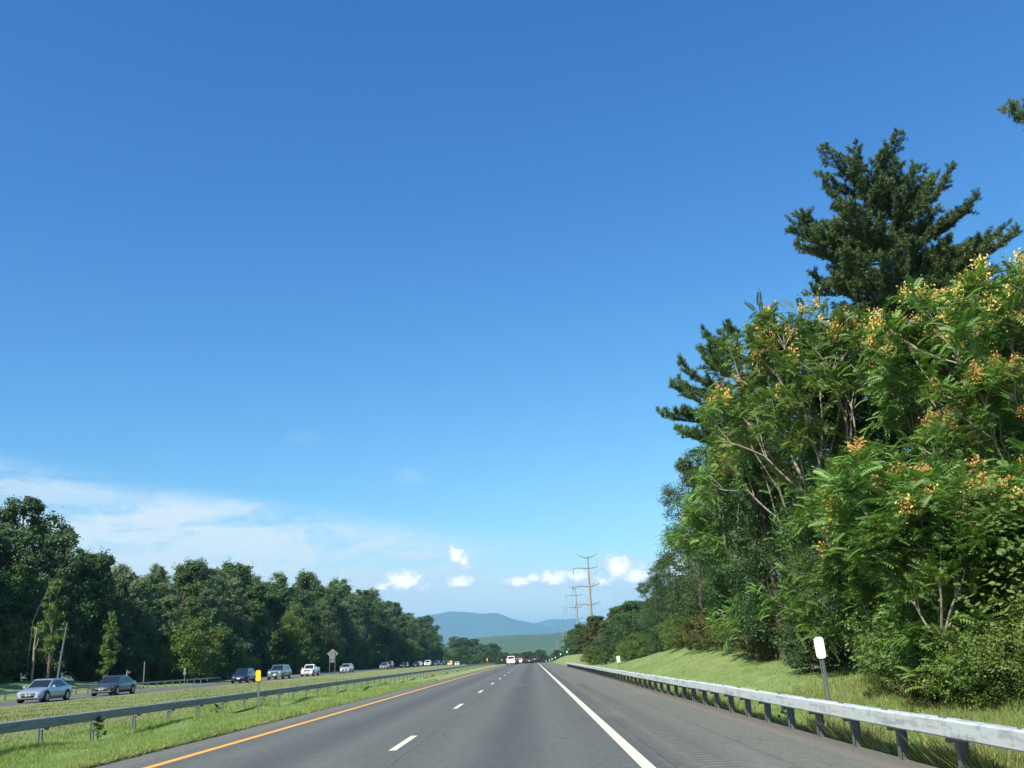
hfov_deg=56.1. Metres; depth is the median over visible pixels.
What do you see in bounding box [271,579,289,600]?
forest tree
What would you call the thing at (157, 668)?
undergrowth bush
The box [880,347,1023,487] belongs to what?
ailanthus tree
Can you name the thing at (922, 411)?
backing tree
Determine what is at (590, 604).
power pole
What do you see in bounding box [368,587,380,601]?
forest tree
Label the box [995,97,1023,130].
white pine
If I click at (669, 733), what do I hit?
shoulder
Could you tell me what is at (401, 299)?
sky
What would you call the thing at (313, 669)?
pickup truck
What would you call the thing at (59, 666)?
leaning pole
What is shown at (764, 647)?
shrub
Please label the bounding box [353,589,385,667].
forest tree
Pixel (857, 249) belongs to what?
white pine
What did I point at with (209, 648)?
undergrowth bush
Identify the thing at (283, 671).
suv car
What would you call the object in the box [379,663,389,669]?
sedan car
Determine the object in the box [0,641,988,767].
ground
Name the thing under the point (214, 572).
forest tree
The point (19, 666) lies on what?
undergrowth bush
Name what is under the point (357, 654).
undergrowth bush
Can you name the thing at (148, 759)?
shoulder
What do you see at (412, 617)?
forest tree
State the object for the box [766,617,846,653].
shrub
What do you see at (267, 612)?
forest tree
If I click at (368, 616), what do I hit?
forest tree
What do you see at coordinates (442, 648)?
forest tree
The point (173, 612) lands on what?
forest tree
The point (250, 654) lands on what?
undergrowth bush
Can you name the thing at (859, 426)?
backing tree
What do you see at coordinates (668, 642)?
shrub
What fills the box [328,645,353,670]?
undergrowth bush
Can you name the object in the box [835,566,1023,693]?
shrub
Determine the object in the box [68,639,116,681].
undergrowth bush
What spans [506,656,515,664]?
suv car
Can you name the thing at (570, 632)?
verge tree
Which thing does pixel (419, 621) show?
forest tree
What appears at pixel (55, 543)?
forest tree
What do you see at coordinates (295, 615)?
bushy tree
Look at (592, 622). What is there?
autumn tree
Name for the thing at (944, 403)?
backing tree
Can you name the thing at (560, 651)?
distant tree
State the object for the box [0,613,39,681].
undergrowth bush
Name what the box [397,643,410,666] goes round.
undergrowth bush
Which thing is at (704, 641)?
shrub
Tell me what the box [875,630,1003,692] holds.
shrub
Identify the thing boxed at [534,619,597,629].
mountains
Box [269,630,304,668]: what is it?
undergrowth bush
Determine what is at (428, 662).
suv car
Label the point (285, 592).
forest tree
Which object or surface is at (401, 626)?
forest tree
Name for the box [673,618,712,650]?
shrub
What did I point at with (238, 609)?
forest tree
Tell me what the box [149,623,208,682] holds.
undergrowth bush
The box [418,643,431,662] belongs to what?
undergrowth bush
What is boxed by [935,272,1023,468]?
backing tree
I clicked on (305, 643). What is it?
undergrowth bush
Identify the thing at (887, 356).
ailanthus tree
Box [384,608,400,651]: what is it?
forest tree
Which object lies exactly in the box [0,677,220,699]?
guard rail
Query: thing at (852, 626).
shrub
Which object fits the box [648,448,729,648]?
verge tree
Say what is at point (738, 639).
shrub
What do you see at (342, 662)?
undergrowth bush
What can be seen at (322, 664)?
undergrowth bush
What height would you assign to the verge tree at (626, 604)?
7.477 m
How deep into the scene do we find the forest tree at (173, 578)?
168.93 m
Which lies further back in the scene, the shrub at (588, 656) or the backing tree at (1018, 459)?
the shrub at (588, 656)
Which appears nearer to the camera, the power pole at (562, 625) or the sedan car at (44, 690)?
the sedan car at (44, 690)
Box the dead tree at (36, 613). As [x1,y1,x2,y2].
[25,548,76,680]
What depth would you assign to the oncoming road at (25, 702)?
87.79 m
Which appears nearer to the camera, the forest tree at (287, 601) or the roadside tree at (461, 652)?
the forest tree at (287, 601)
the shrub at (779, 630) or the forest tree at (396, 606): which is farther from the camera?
the forest tree at (396, 606)
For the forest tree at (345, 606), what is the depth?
248.72 m
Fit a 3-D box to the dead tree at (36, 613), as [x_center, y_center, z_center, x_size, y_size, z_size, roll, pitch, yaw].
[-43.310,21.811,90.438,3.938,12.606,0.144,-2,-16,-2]
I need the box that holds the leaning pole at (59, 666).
[57,623,67,677]
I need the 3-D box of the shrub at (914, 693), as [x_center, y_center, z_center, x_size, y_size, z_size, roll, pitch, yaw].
[8.534,6.327,19.817,1.250,1.120,1.538,-5,-16,7]
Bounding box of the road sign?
[327,649,337,674]
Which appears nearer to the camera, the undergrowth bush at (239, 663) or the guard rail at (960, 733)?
the guard rail at (960, 733)
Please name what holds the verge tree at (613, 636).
on the ground at (879, 758)
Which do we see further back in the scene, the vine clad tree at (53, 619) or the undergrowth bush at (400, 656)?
the undergrowth bush at (400, 656)
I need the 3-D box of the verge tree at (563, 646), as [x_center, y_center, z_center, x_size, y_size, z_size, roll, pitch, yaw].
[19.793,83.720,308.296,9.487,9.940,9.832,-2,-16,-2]
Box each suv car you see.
[267,664,291,679]
[386,661,393,668]
[424,660,431,665]
[433,660,439,665]
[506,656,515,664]
[532,656,537,662]
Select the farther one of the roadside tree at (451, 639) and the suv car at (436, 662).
the roadside tree at (451, 639)
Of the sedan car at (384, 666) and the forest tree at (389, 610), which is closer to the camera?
the sedan car at (384, 666)
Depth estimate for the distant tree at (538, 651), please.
697.39 m
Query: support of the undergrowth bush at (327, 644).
on the ground at (879, 758)
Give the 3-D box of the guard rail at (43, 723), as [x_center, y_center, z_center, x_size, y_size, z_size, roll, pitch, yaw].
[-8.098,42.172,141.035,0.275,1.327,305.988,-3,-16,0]
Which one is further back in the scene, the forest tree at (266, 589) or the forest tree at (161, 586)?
the forest tree at (266, 589)
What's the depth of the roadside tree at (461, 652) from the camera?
585.86 m
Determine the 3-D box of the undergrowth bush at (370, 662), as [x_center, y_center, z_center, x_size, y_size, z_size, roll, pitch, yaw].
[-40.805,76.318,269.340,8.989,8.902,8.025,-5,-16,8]
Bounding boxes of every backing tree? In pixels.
[685,437,828,659]
[688,482,790,614]
[752,377,913,620]
[758,406,892,594]
[786,472,877,672]
[832,333,1014,466]
[840,388,971,477]
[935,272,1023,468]
[1011,441,1023,477]
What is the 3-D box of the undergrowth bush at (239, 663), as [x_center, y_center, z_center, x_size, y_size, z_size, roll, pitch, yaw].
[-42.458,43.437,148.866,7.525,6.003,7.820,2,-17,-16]
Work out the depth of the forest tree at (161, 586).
150.71 m
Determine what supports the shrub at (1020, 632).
on the ground at (879, 758)
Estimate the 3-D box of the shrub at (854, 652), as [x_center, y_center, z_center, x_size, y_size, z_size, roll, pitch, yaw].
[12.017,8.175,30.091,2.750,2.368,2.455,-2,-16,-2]
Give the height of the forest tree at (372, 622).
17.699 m
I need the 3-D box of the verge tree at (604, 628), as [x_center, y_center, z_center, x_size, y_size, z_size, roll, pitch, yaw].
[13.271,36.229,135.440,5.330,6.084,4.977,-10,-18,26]
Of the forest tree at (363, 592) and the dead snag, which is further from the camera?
the forest tree at (363, 592)
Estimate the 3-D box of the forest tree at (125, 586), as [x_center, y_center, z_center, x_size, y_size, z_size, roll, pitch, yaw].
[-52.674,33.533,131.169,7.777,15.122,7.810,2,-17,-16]
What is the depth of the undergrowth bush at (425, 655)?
382.76 m
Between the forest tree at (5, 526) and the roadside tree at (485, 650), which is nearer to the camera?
the forest tree at (5, 526)
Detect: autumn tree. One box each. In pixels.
[580,615,605,649]
[604,606,629,657]
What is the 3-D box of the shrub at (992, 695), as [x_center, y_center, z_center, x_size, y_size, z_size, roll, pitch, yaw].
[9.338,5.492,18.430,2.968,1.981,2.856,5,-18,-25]
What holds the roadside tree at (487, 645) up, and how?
on the ground at (879, 758)
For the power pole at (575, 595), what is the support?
on the ground at (879, 758)
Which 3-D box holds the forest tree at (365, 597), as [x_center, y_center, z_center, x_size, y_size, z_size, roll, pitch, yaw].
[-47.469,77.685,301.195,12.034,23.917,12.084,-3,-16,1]
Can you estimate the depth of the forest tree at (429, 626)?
463.40 m
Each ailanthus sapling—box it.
[804,436,1023,689]
[804,522,939,682]
[824,571,888,667]
[829,472,1023,709]
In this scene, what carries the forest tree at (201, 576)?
on the ground at (879, 758)
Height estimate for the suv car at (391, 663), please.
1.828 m
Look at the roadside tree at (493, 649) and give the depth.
615.10 m
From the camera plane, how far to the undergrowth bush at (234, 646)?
142.91 m
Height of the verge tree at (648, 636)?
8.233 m
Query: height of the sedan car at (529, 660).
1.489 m
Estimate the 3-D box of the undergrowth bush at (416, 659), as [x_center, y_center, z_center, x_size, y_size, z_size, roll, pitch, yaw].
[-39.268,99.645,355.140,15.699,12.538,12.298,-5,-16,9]
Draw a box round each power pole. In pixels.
[557,621,566,648]
[566,585,582,623]
[573,553,599,616]
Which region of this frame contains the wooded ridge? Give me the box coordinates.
[20,633,788,680]
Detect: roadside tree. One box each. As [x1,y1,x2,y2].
[442,636,467,664]
[449,637,476,664]
[465,638,488,662]
[467,644,489,663]
[478,647,492,664]
[480,643,501,664]
[486,643,503,664]
[496,652,507,664]
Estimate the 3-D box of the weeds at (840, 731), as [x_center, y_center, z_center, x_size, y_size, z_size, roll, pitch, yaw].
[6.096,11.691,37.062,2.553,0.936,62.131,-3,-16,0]
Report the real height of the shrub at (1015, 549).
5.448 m
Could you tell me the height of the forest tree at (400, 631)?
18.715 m
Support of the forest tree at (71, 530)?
on the ground at (879, 758)
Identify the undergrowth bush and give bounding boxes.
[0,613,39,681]
[0,617,62,680]
[3,655,74,680]
[21,623,88,678]
[60,643,132,681]
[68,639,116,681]
[93,636,156,682]
[129,644,181,684]
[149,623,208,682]
[171,630,228,682]
[207,657,219,679]
[209,621,252,679]
[220,649,260,678]
[237,650,261,670]
[245,623,285,674]
[259,654,275,675]
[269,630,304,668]
[273,628,325,673]
[292,654,315,673]
[301,638,326,669]
[303,637,345,670]
[316,648,333,671]
[327,637,351,669]
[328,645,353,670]
[340,646,360,668]
[348,635,381,669]
[350,644,362,667]
[357,655,371,668]
[363,646,383,668]
[364,633,394,668]
[366,645,386,667]
[380,632,400,666]
[395,653,402,665]
[397,635,420,666]
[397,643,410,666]
[402,634,423,664]
[405,636,425,666]
[413,645,428,666]
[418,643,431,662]
[420,640,433,664]
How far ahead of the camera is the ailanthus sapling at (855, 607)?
30.53 m
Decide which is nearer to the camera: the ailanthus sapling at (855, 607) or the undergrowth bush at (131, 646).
the ailanthus sapling at (855, 607)
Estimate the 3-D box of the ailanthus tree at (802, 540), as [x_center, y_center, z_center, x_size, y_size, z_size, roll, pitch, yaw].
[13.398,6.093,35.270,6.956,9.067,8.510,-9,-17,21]
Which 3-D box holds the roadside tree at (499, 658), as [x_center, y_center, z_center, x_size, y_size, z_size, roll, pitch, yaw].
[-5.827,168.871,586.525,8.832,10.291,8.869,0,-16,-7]
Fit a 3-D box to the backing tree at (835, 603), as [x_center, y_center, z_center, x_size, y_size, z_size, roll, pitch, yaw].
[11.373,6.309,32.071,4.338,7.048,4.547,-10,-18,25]
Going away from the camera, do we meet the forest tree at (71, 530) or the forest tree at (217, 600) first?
the forest tree at (71, 530)
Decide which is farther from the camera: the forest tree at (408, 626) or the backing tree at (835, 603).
the forest tree at (408, 626)
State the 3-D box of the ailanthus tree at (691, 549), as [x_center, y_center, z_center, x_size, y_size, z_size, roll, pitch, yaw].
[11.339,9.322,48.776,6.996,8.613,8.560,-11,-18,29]
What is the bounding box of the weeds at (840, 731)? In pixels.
[609,673,1023,767]
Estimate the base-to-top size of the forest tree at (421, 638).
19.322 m
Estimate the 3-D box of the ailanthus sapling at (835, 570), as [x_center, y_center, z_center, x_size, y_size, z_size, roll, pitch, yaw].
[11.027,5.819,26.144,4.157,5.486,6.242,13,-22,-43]
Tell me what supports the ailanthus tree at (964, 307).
on the ground at (879, 758)
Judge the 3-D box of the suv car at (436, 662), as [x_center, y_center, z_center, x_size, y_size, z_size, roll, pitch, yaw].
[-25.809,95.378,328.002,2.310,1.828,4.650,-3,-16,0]
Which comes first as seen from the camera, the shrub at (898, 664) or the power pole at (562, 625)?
the shrub at (898, 664)
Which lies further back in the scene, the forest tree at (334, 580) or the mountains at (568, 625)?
the mountains at (568, 625)
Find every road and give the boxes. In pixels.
[0,666,422,706]
[138,663,667,767]
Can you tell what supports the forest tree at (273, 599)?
on the ground at (879, 758)
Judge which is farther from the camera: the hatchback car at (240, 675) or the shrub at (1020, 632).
the hatchback car at (240, 675)
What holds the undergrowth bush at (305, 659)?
on the ground at (879, 758)
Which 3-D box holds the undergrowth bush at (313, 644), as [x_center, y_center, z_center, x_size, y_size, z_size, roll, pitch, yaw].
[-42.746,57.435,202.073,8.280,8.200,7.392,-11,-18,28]
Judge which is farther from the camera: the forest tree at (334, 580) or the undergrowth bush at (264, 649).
the forest tree at (334, 580)
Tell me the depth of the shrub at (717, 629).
47.90 m
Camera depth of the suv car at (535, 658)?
249.68 m
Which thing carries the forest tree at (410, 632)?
on the ground at (879, 758)
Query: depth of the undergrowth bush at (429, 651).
401.69 m
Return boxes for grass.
[0,675,419,743]
[0,678,437,767]
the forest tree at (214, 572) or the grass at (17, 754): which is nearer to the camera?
the grass at (17, 754)
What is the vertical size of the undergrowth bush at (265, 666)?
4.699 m
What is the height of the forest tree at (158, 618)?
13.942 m
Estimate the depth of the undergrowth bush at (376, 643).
276.99 m
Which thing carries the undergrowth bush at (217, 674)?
on the ground at (879, 758)
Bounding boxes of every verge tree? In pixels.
[560,630,575,654]
[561,629,577,653]
[564,628,579,653]
[567,630,595,655]
[569,623,586,650]
[581,615,605,642]
[589,619,619,660]
[595,611,644,660]
[608,600,656,653]
[612,607,650,642]
[622,597,678,652]
[627,577,669,652]
[634,552,691,644]
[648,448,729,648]
[675,488,737,615]
[677,552,711,620]
[683,425,789,609]
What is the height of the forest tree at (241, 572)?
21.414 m
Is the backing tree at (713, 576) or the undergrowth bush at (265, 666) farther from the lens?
the undergrowth bush at (265, 666)
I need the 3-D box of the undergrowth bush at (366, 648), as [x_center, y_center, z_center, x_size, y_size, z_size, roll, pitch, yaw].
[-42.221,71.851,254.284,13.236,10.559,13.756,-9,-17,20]
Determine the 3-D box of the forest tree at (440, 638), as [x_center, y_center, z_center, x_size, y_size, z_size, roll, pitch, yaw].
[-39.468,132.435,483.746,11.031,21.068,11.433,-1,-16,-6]
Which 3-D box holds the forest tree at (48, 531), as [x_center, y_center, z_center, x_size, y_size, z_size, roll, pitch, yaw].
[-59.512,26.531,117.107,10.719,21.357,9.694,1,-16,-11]
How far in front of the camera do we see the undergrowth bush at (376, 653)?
284.90 m
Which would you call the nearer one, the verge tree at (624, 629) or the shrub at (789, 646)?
the shrub at (789, 646)
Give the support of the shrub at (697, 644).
on the ground at (879, 758)
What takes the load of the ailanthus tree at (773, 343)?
on the ground at (879, 758)
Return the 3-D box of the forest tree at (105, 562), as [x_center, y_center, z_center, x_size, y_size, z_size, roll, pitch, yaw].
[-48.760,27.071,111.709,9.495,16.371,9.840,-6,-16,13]
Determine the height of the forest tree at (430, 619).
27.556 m
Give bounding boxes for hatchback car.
[231,668,255,682]
[339,663,353,672]
[412,661,419,666]
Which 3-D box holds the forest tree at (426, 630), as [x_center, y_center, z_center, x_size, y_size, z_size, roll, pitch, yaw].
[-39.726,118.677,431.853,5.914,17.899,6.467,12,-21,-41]
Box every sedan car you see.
[16,678,72,702]
[91,675,137,695]
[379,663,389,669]
[400,662,408,667]
[525,657,532,663]
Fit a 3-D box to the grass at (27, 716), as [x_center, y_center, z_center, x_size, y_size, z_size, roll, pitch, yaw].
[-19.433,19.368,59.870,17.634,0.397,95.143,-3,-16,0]
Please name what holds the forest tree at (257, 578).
on the ground at (879, 758)
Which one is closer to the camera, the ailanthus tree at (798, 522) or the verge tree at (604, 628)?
the ailanthus tree at (798, 522)
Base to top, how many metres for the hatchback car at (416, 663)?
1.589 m
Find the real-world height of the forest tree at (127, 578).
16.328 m
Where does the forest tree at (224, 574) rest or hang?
on the ground at (879, 758)
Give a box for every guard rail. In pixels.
[0,663,494,742]
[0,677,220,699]
[565,662,1023,767]
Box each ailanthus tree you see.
[660,484,791,649]
[671,440,803,659]
[685,367,856,667]
[686,288,895,672]
[775,436,992,601]
[781,447,913,644]
[835,265,1023,469]
[854,247,1023,478]
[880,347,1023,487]
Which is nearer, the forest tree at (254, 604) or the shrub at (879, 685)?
the shrub at (879, 685)
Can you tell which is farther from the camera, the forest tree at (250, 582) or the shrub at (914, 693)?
the forest tree at (250, 582)
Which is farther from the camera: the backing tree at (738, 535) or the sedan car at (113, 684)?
the sedan car at (113, 684)
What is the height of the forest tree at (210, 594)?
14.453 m
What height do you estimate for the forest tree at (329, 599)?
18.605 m
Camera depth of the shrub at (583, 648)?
136.56 m
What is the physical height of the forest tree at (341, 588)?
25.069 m
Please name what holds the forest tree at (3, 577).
on the ground at (879, 758)
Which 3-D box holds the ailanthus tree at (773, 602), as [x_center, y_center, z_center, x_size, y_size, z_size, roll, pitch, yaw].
[11.017,5.228,38.261,7.756,12.669,7.624,-4,-16,7]
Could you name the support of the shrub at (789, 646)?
on the ground at (879, 758)
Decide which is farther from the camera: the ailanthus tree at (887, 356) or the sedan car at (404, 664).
the sedan car at (404, 664)
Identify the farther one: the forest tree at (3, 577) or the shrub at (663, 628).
the forest tree at (3, 577)
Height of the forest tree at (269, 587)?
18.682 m
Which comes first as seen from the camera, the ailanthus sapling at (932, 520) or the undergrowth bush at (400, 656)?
the ailanthus sapling at (932, 520)
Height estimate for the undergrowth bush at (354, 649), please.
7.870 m
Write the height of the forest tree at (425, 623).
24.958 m
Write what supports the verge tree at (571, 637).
on the ground at (879, 758)
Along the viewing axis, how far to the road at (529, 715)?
18.63 m
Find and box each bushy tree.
[155,615,224,683]
[276,600,308,649]
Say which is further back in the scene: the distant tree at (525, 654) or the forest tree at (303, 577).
the distant tree at (525, 654)
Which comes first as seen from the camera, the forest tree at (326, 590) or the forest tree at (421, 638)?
the forest tree at (326, 590)
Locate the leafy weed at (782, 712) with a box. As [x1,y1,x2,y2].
[777,709,787,719]
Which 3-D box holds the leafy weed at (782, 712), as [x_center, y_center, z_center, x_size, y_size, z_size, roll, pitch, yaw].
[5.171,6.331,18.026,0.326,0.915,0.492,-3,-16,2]
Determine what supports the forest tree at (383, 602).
on the ground at (879, 758)
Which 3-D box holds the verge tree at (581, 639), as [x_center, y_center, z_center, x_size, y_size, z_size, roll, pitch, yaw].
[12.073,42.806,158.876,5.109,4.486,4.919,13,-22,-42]
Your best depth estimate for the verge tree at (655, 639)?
100.96 m
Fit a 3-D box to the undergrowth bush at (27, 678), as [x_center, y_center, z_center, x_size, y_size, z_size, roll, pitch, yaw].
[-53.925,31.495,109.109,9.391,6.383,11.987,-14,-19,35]
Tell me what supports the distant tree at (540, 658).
on the ground at (879, 758)
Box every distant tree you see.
[513,651,529,663]
[529,649,550,662]
[534,652,548,662]
[549,649,566,660]
[549,651,561,661]
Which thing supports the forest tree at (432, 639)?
on the ground at (879, 758)
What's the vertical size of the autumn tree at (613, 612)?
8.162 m
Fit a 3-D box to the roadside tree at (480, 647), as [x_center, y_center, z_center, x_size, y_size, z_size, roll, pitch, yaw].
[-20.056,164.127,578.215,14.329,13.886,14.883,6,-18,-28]
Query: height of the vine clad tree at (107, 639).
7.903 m
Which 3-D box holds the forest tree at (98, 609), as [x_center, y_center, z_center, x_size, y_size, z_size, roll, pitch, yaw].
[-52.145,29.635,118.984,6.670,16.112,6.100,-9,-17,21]
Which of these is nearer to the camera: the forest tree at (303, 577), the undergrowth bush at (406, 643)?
the forest tree at (303, 577)
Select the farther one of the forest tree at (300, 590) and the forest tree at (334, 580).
the forest tree at (334, 580)
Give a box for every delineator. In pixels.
[256,670,260,712]
[814,637,835,724]
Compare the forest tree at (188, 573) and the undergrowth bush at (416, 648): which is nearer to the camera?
the forest tree at (188, 573)
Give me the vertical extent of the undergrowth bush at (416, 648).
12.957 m
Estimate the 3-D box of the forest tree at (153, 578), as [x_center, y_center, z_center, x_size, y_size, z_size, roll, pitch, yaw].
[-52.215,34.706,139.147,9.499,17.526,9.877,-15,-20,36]
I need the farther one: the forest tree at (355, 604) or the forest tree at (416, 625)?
the forest tree at (416, 625)
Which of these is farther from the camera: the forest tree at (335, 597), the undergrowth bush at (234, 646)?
the forest tree at (335, 597)
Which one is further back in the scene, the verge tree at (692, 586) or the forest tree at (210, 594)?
the forest tree at (210, 594)
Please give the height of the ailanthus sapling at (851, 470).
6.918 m
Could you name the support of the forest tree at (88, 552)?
on the ground at (879, 758)
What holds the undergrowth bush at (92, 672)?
on the ground at (879, 758)
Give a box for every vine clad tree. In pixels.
[32,579,69,678]
[96,610,121,675]
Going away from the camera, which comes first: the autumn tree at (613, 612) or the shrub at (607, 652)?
the shrub at (607, 652)
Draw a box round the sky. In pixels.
[0,0,1023,622]
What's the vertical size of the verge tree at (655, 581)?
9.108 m
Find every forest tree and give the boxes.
[0,495,74,680]
[0,512,26,616]
[0,529,48,664]
[0,568,29,646]
[10,530,101,676]
[11,516,57,615]
[34,523,98,675]
[60,546,139,678]
[65,547,117,680]
[69,560,112,673]
[97,562,143,668]
[111,573,145,658]
[111,577,166,680]
[130,572,157,597]
[134,580,172,683]
[143,562,183,677]
[151,574,168,629]
[154,593,187,679]
[158,557,206,628]
[159,575,177,611]
[167,592,221,647]
[171,571,197,581]
[176,557,232,677]
[188,587,222,646]
[190,567,245,626]
[201,581,234,675]
[214,569,247,633]
[215,560,245,599]
[220,578,259,671]
[222,561,269,616]
[224,577,254,606]
[234,581,278,658]
[243,603,279,665]
[245,581,276,630]
[251,573,263,582]
[262,570,295,595]
[264,586,309,662]
[264,593,291,659]
[267,583,280,627]
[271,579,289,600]
[272,587,304,628]
[289,591,330,663]
[290,568,330,631]
[291,589,314,637]
[298,571,335,619]
[306,599,347,671]
[311,592,344,659]
[327,603,351,669]
[328,575,367,635]
[328,585,351,617]
[329,594,358,645]
[333,581,355,669]
[339,601,360,655]
[340,593,373,652]
[352,597,363,636]
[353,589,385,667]
[353,596,378,656]
[357,594,374,615]
[357,608,380,664]
[362,600,386,668]
[367,598,393,659]
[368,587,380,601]
[376,597,391,624]
[379,602,398,657]
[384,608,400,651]
[390,601,409,620]
[390,616,401,659]
[391,616,403,651]
[398,620,417,644]
[399,613,408,636]
[403,618,420,643]
[407,615,419,637]
[407,618,423,652]
[414,623,428,662]
[415,617,425,641]
[418,616,434,634]
[424,627,430,659]
[425,614,441,637]
[426,622,438,665]
[426,629,440,665]
[430,627,444,665]
[437,640,446,661]
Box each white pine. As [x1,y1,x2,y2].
[655,314,816,635]
[782,127,1021,456]
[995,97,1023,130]
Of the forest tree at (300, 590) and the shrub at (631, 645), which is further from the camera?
the forest tree at (300, 590)
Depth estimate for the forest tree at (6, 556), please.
99.28 m
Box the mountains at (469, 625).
[415,611,567,643]
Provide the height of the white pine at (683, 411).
17.873 m
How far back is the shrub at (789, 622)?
38.01 m
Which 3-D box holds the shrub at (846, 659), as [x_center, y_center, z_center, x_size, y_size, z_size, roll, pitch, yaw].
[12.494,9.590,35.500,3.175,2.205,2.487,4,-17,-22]
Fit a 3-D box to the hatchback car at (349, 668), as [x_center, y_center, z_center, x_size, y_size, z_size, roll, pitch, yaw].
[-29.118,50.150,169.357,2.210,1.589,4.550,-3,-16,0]
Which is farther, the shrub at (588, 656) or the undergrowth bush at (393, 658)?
the undergrowth bush at (393, 658)
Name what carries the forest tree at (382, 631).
on the ground at (879, 758)
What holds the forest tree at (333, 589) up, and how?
on the ground at (879, 758)
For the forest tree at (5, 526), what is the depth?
104.61 m
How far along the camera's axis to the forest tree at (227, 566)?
187.29 m
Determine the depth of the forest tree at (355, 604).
259.47 m
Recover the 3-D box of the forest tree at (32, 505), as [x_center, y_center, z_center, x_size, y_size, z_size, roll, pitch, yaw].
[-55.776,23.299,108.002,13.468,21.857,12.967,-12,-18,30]
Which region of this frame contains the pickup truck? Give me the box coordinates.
[301,664,319,676]
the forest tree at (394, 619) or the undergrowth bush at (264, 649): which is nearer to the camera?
the undergrowth bush at (264, 649)
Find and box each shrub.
[580,644,600,662]
[581,646,605,664]
[592,645,616,664]
[613,633,659,660]
[615,640,643,660]
[654,612,692,649]
[662,615,707,646]
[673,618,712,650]
[681,613,710,650]
[693,602,737,647]
[704,609,772,649]
[715,594,793,652]
[729,620,778,660]
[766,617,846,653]
[769,612,846,673]
[774,606,847,663]
[822,589,1008,682]
[825,621,856,666]
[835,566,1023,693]
[839,481,1023,699]
[845,608,886,658]
[852,624,875,659]
[856,661,907,699]
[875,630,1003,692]
[888,662,954,709]
[903,618,1023,709]
[946,593,1023,702]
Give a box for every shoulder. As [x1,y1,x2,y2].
[93,664,506,767]
[540,662,883,767]
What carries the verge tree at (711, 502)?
on the ground at (879, 758)
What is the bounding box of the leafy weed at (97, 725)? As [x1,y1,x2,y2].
[91,715,106,739]
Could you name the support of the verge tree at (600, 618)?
on the ground at (879, 758)
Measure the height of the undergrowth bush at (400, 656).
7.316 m
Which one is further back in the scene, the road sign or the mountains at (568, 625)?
the mountains at (568, 625)
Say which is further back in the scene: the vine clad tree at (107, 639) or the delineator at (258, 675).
the vine clad tree at (107, 639)
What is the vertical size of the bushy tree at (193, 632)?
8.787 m
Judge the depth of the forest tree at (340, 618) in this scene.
235.25 m
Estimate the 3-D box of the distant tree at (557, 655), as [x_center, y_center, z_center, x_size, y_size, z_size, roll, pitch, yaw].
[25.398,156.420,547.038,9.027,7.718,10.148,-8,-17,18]
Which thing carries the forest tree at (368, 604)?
on the ground at (879, 758)
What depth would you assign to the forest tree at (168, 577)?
157.55 m
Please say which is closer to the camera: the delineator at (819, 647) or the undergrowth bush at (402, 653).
the delineator at (819, 647)
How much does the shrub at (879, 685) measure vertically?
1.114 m
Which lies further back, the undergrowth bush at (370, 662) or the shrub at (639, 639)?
the undergrowth bush at (370, 662)
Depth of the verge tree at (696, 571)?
65.71 m
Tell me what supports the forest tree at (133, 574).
on the ground at (879, 758)
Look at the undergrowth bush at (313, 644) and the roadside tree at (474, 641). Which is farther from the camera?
the roadside tree at (474, 641)
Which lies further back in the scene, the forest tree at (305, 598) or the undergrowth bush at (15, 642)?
the forest tree at (305, 598)
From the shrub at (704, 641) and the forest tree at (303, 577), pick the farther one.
the forest tree at (303, 577)
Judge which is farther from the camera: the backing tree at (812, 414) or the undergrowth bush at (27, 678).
the undergrowth bush at (27, 678)
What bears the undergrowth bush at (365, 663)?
on the ground at (879, 758)
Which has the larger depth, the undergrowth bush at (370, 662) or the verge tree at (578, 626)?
the undergrowth bush at (370, 662)
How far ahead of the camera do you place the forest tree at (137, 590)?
118.25 m
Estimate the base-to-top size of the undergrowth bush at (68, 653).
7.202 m
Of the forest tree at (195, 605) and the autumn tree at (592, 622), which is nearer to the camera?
the forest tree at (195, 605)
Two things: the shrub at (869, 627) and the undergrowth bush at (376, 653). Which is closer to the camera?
the shrub at (869, 627)
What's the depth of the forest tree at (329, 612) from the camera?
218.84 m
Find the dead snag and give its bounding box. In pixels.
[30,628,38,683]
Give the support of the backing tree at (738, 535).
on the ground at (879, 758)
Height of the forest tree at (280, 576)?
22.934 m
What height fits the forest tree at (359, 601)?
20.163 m
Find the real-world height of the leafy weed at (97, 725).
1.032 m
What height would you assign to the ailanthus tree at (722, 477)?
10.721 m
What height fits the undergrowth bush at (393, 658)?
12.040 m

